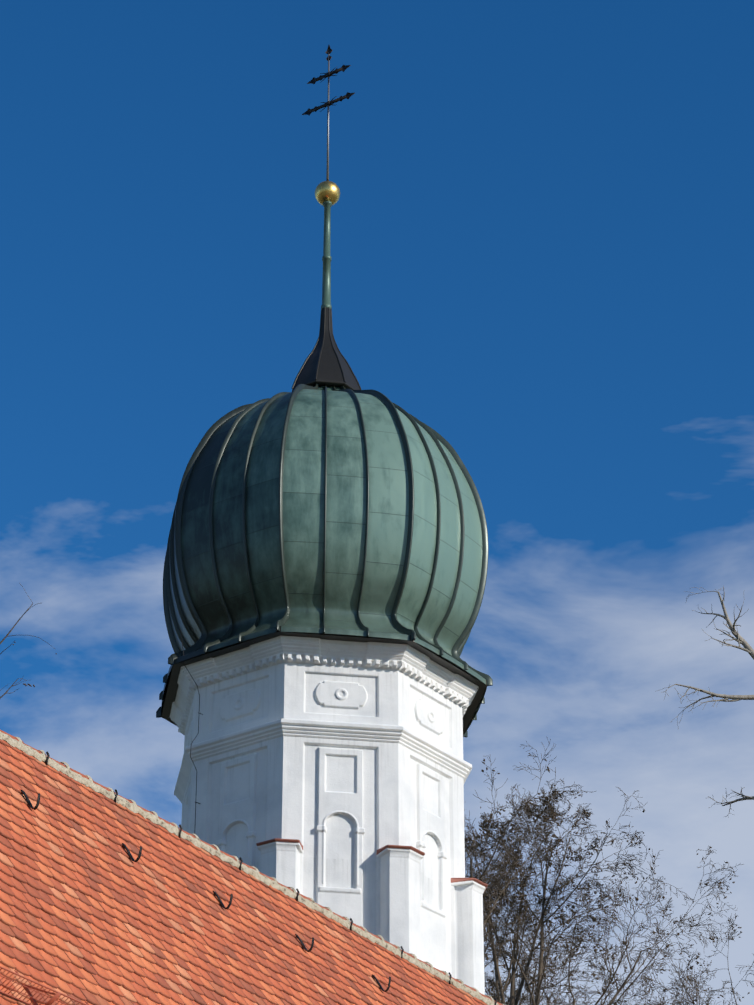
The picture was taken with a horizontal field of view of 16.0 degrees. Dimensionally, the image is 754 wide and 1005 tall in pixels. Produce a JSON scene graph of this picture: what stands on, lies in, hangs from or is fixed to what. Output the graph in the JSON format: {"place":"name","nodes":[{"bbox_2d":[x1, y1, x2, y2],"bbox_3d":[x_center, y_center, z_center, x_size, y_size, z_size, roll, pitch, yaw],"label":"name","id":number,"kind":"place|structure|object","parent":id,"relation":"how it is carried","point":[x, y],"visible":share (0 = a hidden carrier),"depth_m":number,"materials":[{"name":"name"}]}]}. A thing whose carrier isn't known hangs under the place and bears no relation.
{"place":"outdoors","nodes":[
{"label":"outdoors","id":0,"kind":"place"},
{"bbox_2d":[0,730,504,1004],"bbox_3d":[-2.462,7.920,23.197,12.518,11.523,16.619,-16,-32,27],"label":"roof","id":1,"kind":"structure","parent":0,"point":[109,896],"depth_m":24.36,"materials":[{"name":"orange tile"}]},
{"bbox_2d":[0,0,753,1004],"label":"sky","id":2,"kind":"structure","parent":0,"point":[542,236],"materials":[{"name":"blue"}]},
{"label":"ground","id":3,"kind":"structure","parent":0,"visible":0},
{"bbox_2d":[0,584,56,698],"bbox_3d":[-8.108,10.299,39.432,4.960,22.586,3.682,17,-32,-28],"label":"tree","id":4,"kind":"object","parent":3,"relation":"on","point":[4,638],"visible":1,"depth_m":43.53,"materials":[{"name":"brown plant"}]},
{"bbox_2d":[156,45,492,994],"bbox_3d":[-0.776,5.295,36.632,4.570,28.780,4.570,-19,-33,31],"label":"tower","id":5,"kind":"structure","parent":3,"relation":"on","point":[322,693],"depth_m":36.66,"materials":[{"name":"white paint"}]},
{"bbox_2d":[464,736,753,1004],"bbox_3d":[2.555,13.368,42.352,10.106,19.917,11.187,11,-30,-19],"label":"linden tree","id":6,"kind":"object","parent":3,"relation":"on","point":[497,885],"visible":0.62,"depth_m":45.75,"materials":[{"name":"brown plant"}]},
{"bbox_2d":[658,587,753,816],"bbox_3d":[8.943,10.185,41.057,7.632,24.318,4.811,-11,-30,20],"label":"ash tree","id":7,"kind":"object","parent":3,"relation":"on","point":[739,639],"visible":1,"depth_m":44.70,"materials":[{"name":"brown plant"}]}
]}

